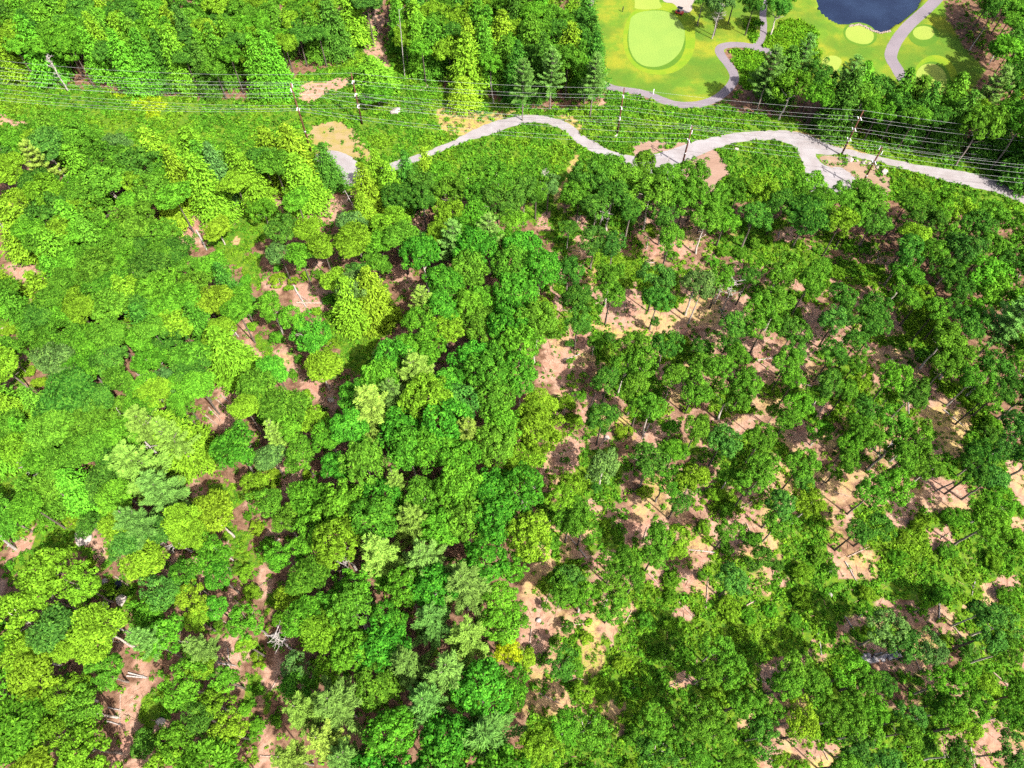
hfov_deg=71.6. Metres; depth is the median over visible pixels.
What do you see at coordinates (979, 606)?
broadleaf tree
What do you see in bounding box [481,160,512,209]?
broadleaf tree
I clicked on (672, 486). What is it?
broadleaf tree
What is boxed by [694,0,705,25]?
young tree
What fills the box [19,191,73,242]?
broadleaf tree
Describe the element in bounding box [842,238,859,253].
shrub
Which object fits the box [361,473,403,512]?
broadleaf tree
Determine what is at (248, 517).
shrub
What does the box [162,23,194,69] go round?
conifer tree
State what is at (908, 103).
broadleaf tree
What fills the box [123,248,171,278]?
broadleaf tree
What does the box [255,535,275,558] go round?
shrub
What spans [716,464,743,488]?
young tree
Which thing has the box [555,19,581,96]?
conifer tree
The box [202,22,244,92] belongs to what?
conifer tree
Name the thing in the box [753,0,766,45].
foot path
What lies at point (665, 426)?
young tree
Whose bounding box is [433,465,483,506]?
broadleaf tree
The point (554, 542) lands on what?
young tree
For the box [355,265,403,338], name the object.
conifer tree
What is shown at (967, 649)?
shrub
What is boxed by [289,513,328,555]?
broadleaf tree
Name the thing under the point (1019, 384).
broadleaf tree
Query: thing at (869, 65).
conifer tree
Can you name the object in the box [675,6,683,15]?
golf cart
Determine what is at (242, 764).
broadleaf tree
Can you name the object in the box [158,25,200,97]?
conifer tree
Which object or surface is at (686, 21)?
green collar
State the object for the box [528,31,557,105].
conifer tree
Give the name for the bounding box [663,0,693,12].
sand bunker
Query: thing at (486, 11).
conifer tree
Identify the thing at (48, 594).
broadleaf tree
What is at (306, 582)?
broadleaf tree
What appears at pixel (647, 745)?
broadleaf tree
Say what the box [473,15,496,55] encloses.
conifer tree
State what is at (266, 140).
conifer tree
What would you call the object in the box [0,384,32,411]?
conifer tree
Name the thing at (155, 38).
conifer tree
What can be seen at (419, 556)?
pine tree
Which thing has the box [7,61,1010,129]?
power wire
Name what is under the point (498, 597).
broadleaf tree
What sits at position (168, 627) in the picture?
broadleaf tree
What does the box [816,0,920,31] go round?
pond water
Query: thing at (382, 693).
broadleaf tree
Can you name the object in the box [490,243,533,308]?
broadleaf tree
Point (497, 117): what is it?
power wire
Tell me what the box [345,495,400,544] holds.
broadleaf tree
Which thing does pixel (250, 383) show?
broadleaf tree
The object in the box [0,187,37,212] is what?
broadleaf tree
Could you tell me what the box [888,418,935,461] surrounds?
broadleaf tree
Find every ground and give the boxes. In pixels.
[0,0,1023,767]
[307,121,370,160]
[632,140,684,155]
[679,150,728,193]
[820,155,890,194]
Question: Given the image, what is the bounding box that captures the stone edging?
[849,23,890,33]
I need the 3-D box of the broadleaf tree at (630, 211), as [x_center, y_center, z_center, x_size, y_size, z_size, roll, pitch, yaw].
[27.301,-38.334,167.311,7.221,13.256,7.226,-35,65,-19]
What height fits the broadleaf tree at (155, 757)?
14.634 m
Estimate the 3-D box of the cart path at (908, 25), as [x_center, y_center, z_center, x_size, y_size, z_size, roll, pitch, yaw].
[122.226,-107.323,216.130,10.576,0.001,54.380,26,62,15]
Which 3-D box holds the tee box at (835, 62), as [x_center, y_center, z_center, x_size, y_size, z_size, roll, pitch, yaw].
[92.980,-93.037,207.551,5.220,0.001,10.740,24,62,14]
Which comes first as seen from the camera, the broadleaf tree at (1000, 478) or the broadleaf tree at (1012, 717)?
the broadleaf tree at (1012, 717)
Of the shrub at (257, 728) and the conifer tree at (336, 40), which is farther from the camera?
the conifer tree at (336, 40)
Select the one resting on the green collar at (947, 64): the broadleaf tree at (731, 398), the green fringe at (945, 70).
the green fringe at (945, 70)
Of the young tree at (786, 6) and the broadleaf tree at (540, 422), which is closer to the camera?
the broadleaf tree at (540, 422)
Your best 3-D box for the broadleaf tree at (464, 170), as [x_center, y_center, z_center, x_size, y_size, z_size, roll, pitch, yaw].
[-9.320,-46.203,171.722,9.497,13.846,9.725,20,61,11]
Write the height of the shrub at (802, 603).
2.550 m
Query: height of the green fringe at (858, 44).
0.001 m
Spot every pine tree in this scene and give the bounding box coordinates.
[17,138,67,179]
[103,439,182,505]
[111,506,173,553]
[121,403,185,457]
[124,625,183,661]
[134,468,191,515]
[149,415,200,465]
[179,633,232,666]
[262,418,291,455]
[270,738,314,767]
[281,690,330,736]
[305,718,349,762]
[312,674,364,737]
[327,736,367,767]
[350,383,396,445]
[360,531,408,585]
[379,377,411,410]
[384,468,407,493]
[386,644,434,692]
[394,501,434,550]
[395,349,438,409]
[398,677,454,729]
[402,538,447,592]
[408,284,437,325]
[410,600,451,653]
[422,649,468,703]
[437,218,466,260]
[440,560,491,618]
[444,614,489,667]
[455,699,527,767]
[457,416,489,466]
[474,212,503,275]
[509,58,537,120]
[535,45,565,109]
[578,51,607,115]
[747,44,787,110]
[793,32,818,77]
[826,54,866,93]
[968,63,1015,127]
[971,295,1023,360]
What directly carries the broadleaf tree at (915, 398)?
on the ground at (702, 74)
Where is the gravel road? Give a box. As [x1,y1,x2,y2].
[382,115,1023,203]
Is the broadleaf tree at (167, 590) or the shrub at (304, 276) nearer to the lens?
the broadleaf tree at (167, 590)
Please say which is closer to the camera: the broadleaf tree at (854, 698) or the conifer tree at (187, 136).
the broadleaf tree at (854, 698)
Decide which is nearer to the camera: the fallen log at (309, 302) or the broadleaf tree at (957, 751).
the broadleaf tree at (957, 751)
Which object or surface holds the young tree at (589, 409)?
on the ground at (702, 74)
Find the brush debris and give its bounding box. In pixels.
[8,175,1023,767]
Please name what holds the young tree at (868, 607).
on the ground at (702, 74)
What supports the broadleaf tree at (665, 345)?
on the ground at (702, 74)
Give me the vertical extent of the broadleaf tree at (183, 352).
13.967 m
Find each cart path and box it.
[604,42,778,107]
[884,0,942,82]
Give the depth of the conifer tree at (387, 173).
166.79 m
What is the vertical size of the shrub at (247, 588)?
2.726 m
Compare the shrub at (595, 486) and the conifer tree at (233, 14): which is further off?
the conifer tree at (233, 14)
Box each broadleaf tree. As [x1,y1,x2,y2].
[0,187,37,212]
[0,335,26,371]
[0,343,26,386]
[0,407,25,437]
[0,429,46,469]
[0,498,32,540]
[0,590,43,644]
[0,618,16,655]
[0,630,61,677]
[0,668,10,699]
[0,691,57,767]
[5,649,62,703]
[7,745,54,767]
[12,546,79,594]
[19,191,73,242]
[22,172,64,207]
[22,408,75,456]
[24,576,77,610]
[24,603,75,654]
[25,125,67,182]
[25,714,82,751]
[27,466,67,507]
[28,341,76,377]
[32,366,95,416]
[40,672,98,717]
[43,319,87,348]
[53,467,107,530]
[55,682,117,730]
[56,717,122,767]
[59,349,112,393]
[63,399,109,435]
[64,560,113,607]
[64,601,135,665]
[69,383,114,412]
[70,247,119,293]
[74,193,117,233]
[80,159,128,198]
[80,266,127,316]
[81,650,129,690]
[82,754,123,767]
[84,140,133,184]
[84,461,138,506]
[88,287,131,322]
[88,344,128,377]
[93,395,130,430]
[93,441,146,472]
[93,478,132,519]
[97,229,133,255]
[97,416,146,451]
[97,504,149,545]
[109,201,158,240]
[112,144,165,194]
[119,538,169,580]
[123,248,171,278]
[127,597,173,630]
[129,341,170,373]
[130,267,182,303]
[132,171,169,204]
[138,574,187,611]
[141,744,180,767]
[142,217,182,241]
[144,612,184,657]
[153,655,206,712]
[154,719,194,765]
[167,340,212,369]
[167,558,208,596]
[174,578,209,618]
[174,732,240,767]
[177,270,216,317]
[180,700,215,737]
[186,488,234,537]
[192,684,236,723]
[193,530,234,575]
[194,284,235,335]
[206,710,250,749]
[208,419,255,473]
[225,603,268,641]
[233,760,250,767]
[235,367,276,411]
[254,290,284,333]
[257,385,312,428]
[263,213,297,265]
[263,539,304,572]
[271,502,300,537]
[272,412,303,454]
[277,665,319,715]
[281,594,323,637]
[284,554,332,595]
[286,478,337,526]
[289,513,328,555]
[299,607,358,654]
[310,417,349,463]
[310,589,337,622]
[311,478,369,535]
[311,513,361,570]
[311,655,345,686]
[320,450,348,489]
[326,581,374,630]
[328,626,374,672]
[329,406,369,443]
[331,219,371,265]
[331,562,387,600]
[334,269,367,297]
[337,377,369,408]
[337,435,388,493]
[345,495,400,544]
[349,749,401,767]
[353,613,411,673]
[354,661,401,712]
[359,357,399,402]
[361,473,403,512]
[361,704,418,758]
[369,598,408,634]
[370,205,411,256]
[371,336,418,392]
[376,405,419,453]
[380,751,415,767]
[384,565,427,609]
[385,424,429,479]
[396,371,453,424]
[398,232,440,292]
[399,735,468,767]
[400,475,439,514]
[404,164,439,216]
[406,560,458,607]
[410,426,460,474]
[417,504,462,548]
[419,397,473,448]
[419,707,474,767]
[421,263,464,307]
[428,174,469,213]
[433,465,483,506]
[438,383,484,424]
[438,439,483,480]
[443,496,493,543]
[446,339,492,386]
[448,656,512,716]
[451,224,498,286]
[451,248,490,288]
[452,162,490,195]
[452,215,474,238]
[453,288,483,340]
[459,304,505,342]
[459,533,510,583]
[460,200,492,226]
[462,350,510,395]
[463,182,495,208]
[465,741,530,767]
[466,466,515,522]
[471,494,517,546]
[472,378,516,419]
[472,423,516,467]
[478,227,513,262]
[478,605,520,645]
[480,181,522,224]
[480,580,518,610]
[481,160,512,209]
[483,405,523,444]
[485,338,513,366]
[486,296,529,344]
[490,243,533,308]
[492,271,539,307]
[492,660,529,714]
[494,551,530,583]
[496,208,528,232]
[496,460,543,517]
[497,323,543,365]
[498,350,538,405]
[502,230,543,261]
[504,509,551,563]
[508,175,537,225]
[509,439,546,468]
[510,406,566,454]
[511,301,558,363]
[513,739,543,767]
[520,249,560,300]
[523,721,564,767]
[543,482,575,511]
[549,705,579,746]
[552,564,586,592]
[555,254,585,289]
[563,580,601,613]
[563,708,613,751]
[568,161,610,194]
[578,225,610,269]
[579,194,611,224]
[585,446,620,484]
[586,152,625,185]
[594,573,627,605]
[595,263,625,306]
[597,178,634,230]
[599,230,626,269]
[607,353,637,392]
[608,162,643,196]
[611,330,650,376]
[615,196,645,236]
[619,371,649,415]
[626,173,673,229]
[626,346,658,385]
[630,441,670,487]
[632,150,657,197]
[634,734,682,767]
[636,392,667,434]
[641,286,676,329]
[650,330,685,366]
[651,202,678,245]
[651,459,685,502]
[655,178,688,206]
[661,363,688,398]
[674,462,710,496]
[679,268,717,315]
[679,697,726,743]
[679,741,711,767]
[684,413,709,454]
[687,352,718,384]
[689,660,723,688]
[690,200,724,253]
[697,631,736,666]
[709,715,736,750]
[711,372,752,420]
[737,201,773,247]
[744,713,780,761]
[745,422,777,463]
[746,452,781,494]
[761,251,804,291]
[761,488,796,528]
[761,509,802,541]
[763,285,796,330]
[768,69,813,120]
[775,647,814,688]
[776,313,812,344]
[779,693,820,737]
[785,193,830,247]
[790,170,828,196]
[791,483,826,523]
[806,367,842,412]
[819,698,853,736]
[827,282,858,309]
[833,733,881,767]
[837,178,889,229]
[837,712,885,746]
[838,686,876,727]
[846,473,890,514]
[852,82,881,122]
[857,608,910,647]
[858,207,893,247]
[859,291,894,319]
[869,403,913,449]
[873,359,913,398]
[873,747,906,767]
[875,628,923,664]
[875,714,924,750]
[881,91,916,139]
[883,232,924,285]
[888,259,927,298]
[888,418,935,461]
[891,378,930,416]
[901,204,948,232]
[906,448,946,485]
[912,664,965,699]
[914,692,970,725]
[919,318,967,368]
[921,348,967,391]
[923,736,976,767]
[926,190,958,225]
[935,232,991,284]
[936,660,982,691]
[937,334,993,379]
[945,361,995,405]
[950,596,1003,626]
[951,305,992,339]
[953,500,1012,545]
[954,104,1010,166]
[956,438,999,475]
[958,254,1019,303]
[960,463,1010,500]
[961,297,995,318]
[965,349,1019,395]
[970,485,1019,522]
[970,603,1023,645]
[970,627,1023,665]
[974,698,1023,732]
[975,728,1023,767]
[976,271,1018,309]
[986,409,1023,457]
[990,99,1023,168]
[996,371,1023,419]
[998,331,1023,359]
[998,336,1023,385]
[1000,260,1023,310]
[1009,440,1023,475]
[1010,33,1023,84]
[1018,89,1023,99]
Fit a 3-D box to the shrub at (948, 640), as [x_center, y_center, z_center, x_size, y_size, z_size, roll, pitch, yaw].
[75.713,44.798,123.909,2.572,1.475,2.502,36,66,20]
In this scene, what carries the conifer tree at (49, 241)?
on the ground at (702, 74)
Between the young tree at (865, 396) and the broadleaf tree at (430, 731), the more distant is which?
the young tree at (865, 396)
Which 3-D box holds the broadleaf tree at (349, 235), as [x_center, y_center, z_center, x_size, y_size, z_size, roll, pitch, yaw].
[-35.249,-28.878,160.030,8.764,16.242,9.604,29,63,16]
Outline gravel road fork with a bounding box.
[796,147,854,191]
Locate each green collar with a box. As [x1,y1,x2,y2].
[623,2,694,74]
[912,55,958,88]
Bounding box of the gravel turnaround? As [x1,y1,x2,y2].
[328,150,362,185]
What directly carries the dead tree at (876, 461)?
on the ground at (702, 74)
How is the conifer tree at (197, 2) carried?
on the ground at (702, 74)
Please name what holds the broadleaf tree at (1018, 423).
on the ground at (702, 74)
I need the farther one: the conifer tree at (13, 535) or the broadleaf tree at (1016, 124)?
the broadleaf tree at (1016, 124)
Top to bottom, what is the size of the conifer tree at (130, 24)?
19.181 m
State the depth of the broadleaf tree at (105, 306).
144.72 m
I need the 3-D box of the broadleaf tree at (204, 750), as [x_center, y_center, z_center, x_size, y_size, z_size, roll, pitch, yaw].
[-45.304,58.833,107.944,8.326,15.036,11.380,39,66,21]
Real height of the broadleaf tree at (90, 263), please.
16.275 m
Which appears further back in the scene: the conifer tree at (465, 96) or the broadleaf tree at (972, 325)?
the conifer tree at (465, 96)
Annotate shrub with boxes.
[0,322,16,335]
[3,559,14,571]
[15,518,34,536]
[19,365,35,376]
[19,472,32,480]
[20,258,35,265]
[29,376,46,387]
[39,516,58,533]
[62,510,80,525]
[83,557,97,570]
[93,581,116,600]
[212,619,227,634]
[225,560,241,573]
[236,563,253,582]
[237,702,252,716]
[238,273,251,287]
[242,509,255,520]
[242,582,263,601]
[246,321,258,331]
[248,519,264,536]
[249,647,266,667]
[249,715,264,738]
[252,683,266,696]
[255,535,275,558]
[256,414,265,426]
[264,467,280,479]
[267,632,284,649]
[268,272,285,287]
[268,330,283,342]
[270,479,280,490]
[270,714,282,728]
[271,609,285,626]
[273,265,283,271]
[284,285,293,290]
[287,276,299,284]
[289,368,298,378]
[294,354,302,363]
[301,270,310,280]
[302,469,313,479]
[304,389,312,397]
[310,268,321,278]
[311,307,321,315]
[321,293,336,305]
[322,338,337,350]
[323,310,334,318]
[541,601,550,611]
[548,634,559,647]
[560,456,569,463]
[563,621,574,635]
[564,339,573,347]
[564,412,584,429]
[566,358,572,364]
[569,661,582,677]
[571,390,586,401]
[579,631,593,644]
[579,760,595,767]
[588,675,609,700]
[591,482,601,493]
[604,332,616,342]
[611,655,631,673]
[614,423,633,438]
[622,679,641,700]
[623,727,643,744]
[624,760,637,767]
[634,485,654,499]
[637,611,657,628]
[651,643,675,665]
[661,619,675,631]
[663,570,679,586]
[664,250,678,261]
[664,588,678,602]
[681,403,694,413]
[682,336,690,345]
[696,568,712,582]
[697,519,711,535]
[704,255,719,267]
[705,488,725,501]
[716,248,730,256]
[717,594,741,620]
[718,501,734,517]
[720,541,733,555]
[732,248,745,258]
[738,760,755,767]
[740,606,756,625]
[743,531,762,548]
[750,236,764,248]
[752,19,764,27]
[760,382,781,399]
[762,604,778,617]
[773,560,784,571]
[788,562,814,582]
[789,612,801,626]
[789,758,810,767]
[791,586,811,609]
[809,545,825,565]
[827,564,838,575]
[829,264,846,280]
[836,258,847,267]
[837,644,853,655]
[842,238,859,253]
[858,585,878,601]
[859,241,877,255]
[885,548,910,565]
[898,531,910,543]
[907,359,916,367]
[910,516,927,531]
[914,347,929,359]
[914,602,928,615]
[931,585,950,603]
[937,541,958,559]
[938,634,954,647]
[940,507,963,527]
[957,637,979,661]
[977,421,999,442]
[983,550,1003,571]
[984,415,996,424]
[995,585,1018,604]
[1010,528,1023,550]
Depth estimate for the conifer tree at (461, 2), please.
205.27 m
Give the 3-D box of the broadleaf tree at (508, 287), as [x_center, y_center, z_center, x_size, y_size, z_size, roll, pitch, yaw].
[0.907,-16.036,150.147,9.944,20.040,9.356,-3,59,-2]
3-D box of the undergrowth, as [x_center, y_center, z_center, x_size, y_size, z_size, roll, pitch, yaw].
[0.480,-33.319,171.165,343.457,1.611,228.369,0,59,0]
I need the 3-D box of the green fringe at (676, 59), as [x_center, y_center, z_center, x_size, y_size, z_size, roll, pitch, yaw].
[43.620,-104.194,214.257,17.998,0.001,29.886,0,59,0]
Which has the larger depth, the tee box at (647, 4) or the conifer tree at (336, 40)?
the tee box at (647, 4)
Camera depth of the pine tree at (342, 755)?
100.19 m
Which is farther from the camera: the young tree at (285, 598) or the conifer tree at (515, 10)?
the conifer tree at (515, 10)
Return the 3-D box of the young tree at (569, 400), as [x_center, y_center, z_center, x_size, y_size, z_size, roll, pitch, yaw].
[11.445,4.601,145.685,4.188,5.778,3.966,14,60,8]
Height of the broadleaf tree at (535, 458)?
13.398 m
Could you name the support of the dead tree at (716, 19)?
on the ground at (702, 74)
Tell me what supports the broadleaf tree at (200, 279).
on the ground at (702, 74)
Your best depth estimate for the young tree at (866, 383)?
141.22 m
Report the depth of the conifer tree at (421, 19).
198.38 m
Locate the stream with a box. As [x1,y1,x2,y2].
[90,580,121,607]
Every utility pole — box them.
[290,83,311,151]
[351,73,362,124]
[617,88,624,133]
[682,125,692,160]
[841,110,863,155]
[864,146,882,177]
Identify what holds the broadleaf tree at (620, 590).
on the ground at (702, 74)
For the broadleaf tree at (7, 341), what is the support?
on the ground at (702, 74)
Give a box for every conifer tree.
[0,0,26,57]
[0,41,31,84]
[0,200,54,266]
[0,269,31,317]
[0,286,47,347]
[0,288,28,321]
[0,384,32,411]
[0,392,32,420]
[0,431,22,481]
[0,493,30,544]
[1,0,15,12]
[8,417,66,466]
[10,0,26,52]
[12,14,76,89]
[12,475,68,527]
[16,8,63,58]
[16,385,81,429]
[22,269,85,331]
[28,2,81,64]
[32,224,97,274]
[34,109,85,171]
[37,254,90,318]
[38,0,61,18]
[54,199,110,250]
[57,0,91,52]
[59,143,120,212]
[75,216,128,280]
[76,25,117,86]
[81,10,118,78]
[86,5,111,37]
[91,0,110,36]
[105,28,153,101]
[107,11,129,51]
[109,273,135,327]
[117,12,138,59]
[124,303,185,369]
[125,17,150,54]
[128,27,175,95]
[137,126,177,185]
[138,0,160,42]
[146,19,162,50]
[148,27,176,94]
[151,409,220,485]
[155,188,195,236]
[157,0,177,18]
[158,5,176,34]
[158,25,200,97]
[159,15,177,36]
[159,143,198,216]
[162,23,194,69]
[171,4,194,56]
[172,124,230,179]
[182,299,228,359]
[184,151,243,231]
[189,139,210,175]
[190,0,223,42]
[190,27,212,64]
[190,39,230,101]
[199,17,231,62]
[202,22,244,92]
[202,141,239,206]
[204,325,261,394]
[211,4,234,31]
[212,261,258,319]
[216,14,248,81]
[224,140,263,208]
[227,0,246,30]
[236,155,280,220]
[243,34,281,106]
[251,125,287,193]
[259,29,303,103]
[266,0,301,59]
[269,122,325,198]
[279,152,333,221]
[301,5,333,66]
[313,142,348,194]
[316,0,356,65]
[328,274,379,340]
[334,0,377,48]
[351,55,400,101]
[351,161,387,214]
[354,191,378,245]
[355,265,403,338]
[365,149,383,196]
[375,160,414,217]
[386,0,404,53]
[388,0,405,46]
[396,149,422,216]
[398,11,426,76]
[399,0,423,53]
[401,0,434,34]
[406,16,428,76]
[411,18,453,81]
[417,146,441,206]
[442,0,472,40]
[443,31,490,98]
[444,75,483,115]
[453,17,478,76]
[468,0,483,25]
[472,21,497,92]
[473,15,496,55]
[479,4,496,47]
[486,0,500,27]
[490,9,516,53]
[491,34,513,96]
[495,1,507,14]
[500,39,536,107]
[505,0,524,35]
[520,13,540,74]
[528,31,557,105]
[536,0,554,46]
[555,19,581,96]
[557,0,580,38]
[562,38,589,100]
[574,31,611,101]
[576,0,601,30]
[577,14,608,71]
[580,6,604,59]
[755,44,802,113]
[805,68,866,145]
[829,60,875,126]
[861,67,915,138]
[875,74,933,146]
[890,80,943,152]
[920,89,981,162]
[929,70,971,131]
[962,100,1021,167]
[994,144,1023,197]
[997,131,1023,170]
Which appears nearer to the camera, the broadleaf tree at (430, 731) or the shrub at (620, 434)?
the broadleaf tree at (430, 731)
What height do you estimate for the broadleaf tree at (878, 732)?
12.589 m
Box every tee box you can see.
[634,0,661,8]
[822,56,841,70]
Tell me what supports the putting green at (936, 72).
on the green fringe at (945, 70)
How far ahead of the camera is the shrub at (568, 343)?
154.71 m
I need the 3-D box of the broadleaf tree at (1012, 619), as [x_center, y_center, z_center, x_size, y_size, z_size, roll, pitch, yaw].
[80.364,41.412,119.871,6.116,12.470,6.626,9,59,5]
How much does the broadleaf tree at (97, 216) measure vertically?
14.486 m
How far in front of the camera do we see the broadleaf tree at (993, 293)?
148.68 m
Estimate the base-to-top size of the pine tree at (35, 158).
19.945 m
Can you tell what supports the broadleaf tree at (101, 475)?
on the ground at (702, 74)
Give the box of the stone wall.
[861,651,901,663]
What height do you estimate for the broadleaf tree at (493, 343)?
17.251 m
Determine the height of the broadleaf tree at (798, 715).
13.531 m
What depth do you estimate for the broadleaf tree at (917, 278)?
152.62 m
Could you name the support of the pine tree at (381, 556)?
on the ground at (702, 74)
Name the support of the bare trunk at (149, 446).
on the ground at (702, 74)
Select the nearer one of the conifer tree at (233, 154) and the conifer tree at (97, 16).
the conifer tree at (233, 154)
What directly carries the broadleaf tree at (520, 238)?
on the ground at (702, 74)
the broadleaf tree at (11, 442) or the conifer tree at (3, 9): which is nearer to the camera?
the broadleaf tree at (11, 442)
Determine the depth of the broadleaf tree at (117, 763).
105.74 m
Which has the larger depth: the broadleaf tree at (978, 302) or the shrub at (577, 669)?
the broadleaf tree at (978, 302)
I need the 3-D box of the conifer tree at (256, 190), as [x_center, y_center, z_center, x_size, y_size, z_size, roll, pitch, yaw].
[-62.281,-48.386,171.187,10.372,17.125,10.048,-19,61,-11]
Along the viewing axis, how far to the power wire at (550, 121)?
175.86 m
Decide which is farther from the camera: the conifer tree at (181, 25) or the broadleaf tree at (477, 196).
the conifer tree at (181, 25)
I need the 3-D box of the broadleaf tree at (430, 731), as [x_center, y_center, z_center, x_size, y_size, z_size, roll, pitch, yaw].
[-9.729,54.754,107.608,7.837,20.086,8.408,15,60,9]
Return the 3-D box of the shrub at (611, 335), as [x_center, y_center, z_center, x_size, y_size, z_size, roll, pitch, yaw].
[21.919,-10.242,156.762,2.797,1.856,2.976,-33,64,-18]
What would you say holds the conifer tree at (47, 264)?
on the ground at (702, 74)
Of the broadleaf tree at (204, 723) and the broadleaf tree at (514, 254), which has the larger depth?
the broadleaf tree at (514, 254)
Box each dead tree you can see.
[46,54,68,90]
[160,535,192,552]
[264,620,294,651]
[330,557,355,580]
[357,612,370,629]
[711,3,725,38]
[722,275,742,310]
[867,441,897,470]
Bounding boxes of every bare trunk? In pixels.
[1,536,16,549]
[144,441,177,472]
[398,8,404,75]
[687,296,699,323]
[935,481,955,491]
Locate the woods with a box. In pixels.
[0,0,1023,767]
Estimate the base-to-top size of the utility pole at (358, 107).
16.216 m
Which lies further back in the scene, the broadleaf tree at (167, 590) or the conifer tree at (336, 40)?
the conifer tree at (336, 40)
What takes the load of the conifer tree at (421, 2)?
on the ground at (702, 74)
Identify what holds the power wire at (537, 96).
attached to the utility pole at (358, 107)
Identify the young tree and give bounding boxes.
[74,511,105,538]
[130,727,162,759]
[154,366,179,393]
[203,214,232,244]
[239,470,270,501]
[245,197,278,223]
[273,585,307,610]
[288,309,332,354]
[303,350,343,390]
[359,81,393,104]
[519,646,535,671]
[523,387,558,415]
[539,532,561,548]
[544,643,578,681]
[557,219,578,248]
[557,471,590,494]
[558,394,577,413]
[573,683,594,703]
[585,404,600,416]
[587,332,603,355]
[644,223,658,249]
[650,316,659,332]
[659,419,681,440]
[690,338,714,354]
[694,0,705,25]
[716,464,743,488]
[743,544,776,572]
[765,0,792,34]
[765,402,781,423]
[771,749,792,767]
[806,419,837,445]
[821,462,842,484]
[848,365,874,392]
[855,394,873,413]
[857,603,876,622]
[880,388,897,405]
[906,735,936,757]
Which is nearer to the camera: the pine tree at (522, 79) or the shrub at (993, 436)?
the shrub at (993, 436)
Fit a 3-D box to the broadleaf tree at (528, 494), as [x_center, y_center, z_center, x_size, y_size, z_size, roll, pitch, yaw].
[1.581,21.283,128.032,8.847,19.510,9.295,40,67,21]
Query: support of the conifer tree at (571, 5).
on the ground at (702, 74)
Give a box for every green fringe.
[627,10,685,69]
[843,22,876,45]
[909,24,938,45]
[915,62,950,82]
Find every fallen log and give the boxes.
[126,675,146,679]
[128,672,147,677]
[195,229,206,249]
[293,285,305,306]
[296,301,322,303]
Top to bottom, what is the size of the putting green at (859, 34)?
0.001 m
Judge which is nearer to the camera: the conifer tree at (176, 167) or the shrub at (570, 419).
the shrub at (570, 419)
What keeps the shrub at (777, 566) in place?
on the ground at (702, 74)
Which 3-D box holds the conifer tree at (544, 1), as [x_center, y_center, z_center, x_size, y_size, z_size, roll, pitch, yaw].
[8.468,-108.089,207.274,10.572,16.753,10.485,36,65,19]
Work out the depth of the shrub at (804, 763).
113.41 m
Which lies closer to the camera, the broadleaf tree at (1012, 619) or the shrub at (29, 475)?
the broadleaf tree at (1012, 619)
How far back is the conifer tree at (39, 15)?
197.06 m
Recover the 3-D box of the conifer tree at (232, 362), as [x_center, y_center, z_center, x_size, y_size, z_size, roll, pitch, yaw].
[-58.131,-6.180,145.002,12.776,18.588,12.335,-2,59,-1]
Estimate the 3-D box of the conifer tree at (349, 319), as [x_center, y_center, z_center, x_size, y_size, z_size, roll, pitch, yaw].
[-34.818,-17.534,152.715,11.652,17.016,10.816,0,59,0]
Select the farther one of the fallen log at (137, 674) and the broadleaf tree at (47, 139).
the broadleaf tree at (47, 139)
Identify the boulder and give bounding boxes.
[75,531,92,545]
[116,594,126,605]
[155,717,165,725]
[390,107,399,113]
[846,156,853,161]
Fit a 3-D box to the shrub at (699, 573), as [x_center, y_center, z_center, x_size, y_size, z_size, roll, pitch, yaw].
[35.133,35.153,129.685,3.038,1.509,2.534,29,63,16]
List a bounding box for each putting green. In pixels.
[629,11,684,66]
[846,25,873,43]
[913,26,933,39]
[916,64,946,92]
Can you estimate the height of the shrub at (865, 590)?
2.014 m
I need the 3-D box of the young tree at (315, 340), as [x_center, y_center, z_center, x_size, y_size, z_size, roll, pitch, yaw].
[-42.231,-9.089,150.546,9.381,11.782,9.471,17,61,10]
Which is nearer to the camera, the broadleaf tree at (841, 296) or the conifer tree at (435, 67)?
the broadleaf tree at (841, 296)
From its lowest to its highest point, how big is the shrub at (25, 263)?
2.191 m
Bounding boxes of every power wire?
[0,75,1019,164]
[0,92,999,160]
[0,97,1021,178]
[1,67,1004,135]
[2,82,1022,152]
[2,100,1017,182]
[5,89,986,155]
[6,71,1018,140]
[6,79,1019,167]
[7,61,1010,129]
[7,79,1008,147]
[8,84,1019,172]
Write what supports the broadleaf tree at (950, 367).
on the ground at (702, 74)
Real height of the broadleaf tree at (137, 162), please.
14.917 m
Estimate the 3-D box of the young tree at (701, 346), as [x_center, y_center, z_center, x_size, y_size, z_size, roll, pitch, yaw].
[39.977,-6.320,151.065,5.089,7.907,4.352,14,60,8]
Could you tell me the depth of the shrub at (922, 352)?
152.26 m
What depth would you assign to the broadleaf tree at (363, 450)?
123.81 m
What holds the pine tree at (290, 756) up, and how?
on the ground at (702, 74)
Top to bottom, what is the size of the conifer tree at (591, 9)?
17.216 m
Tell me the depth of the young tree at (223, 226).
165.61 m
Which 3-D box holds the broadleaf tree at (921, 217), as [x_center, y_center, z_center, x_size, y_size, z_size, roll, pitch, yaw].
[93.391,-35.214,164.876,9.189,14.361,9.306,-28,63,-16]
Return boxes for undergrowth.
[0,0,1023,767]
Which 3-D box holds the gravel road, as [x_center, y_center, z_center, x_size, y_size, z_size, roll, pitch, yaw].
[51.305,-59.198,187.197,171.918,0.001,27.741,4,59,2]
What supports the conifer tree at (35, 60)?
on the ground at (702, 74)
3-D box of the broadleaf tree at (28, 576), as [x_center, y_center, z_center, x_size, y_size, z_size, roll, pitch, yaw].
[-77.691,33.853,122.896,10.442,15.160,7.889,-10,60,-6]
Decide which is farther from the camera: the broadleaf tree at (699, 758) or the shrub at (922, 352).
the shrub at (922, 352)
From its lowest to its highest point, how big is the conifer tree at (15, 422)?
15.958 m
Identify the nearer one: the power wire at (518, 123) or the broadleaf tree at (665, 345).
the broadleaf tree at (665, 345)

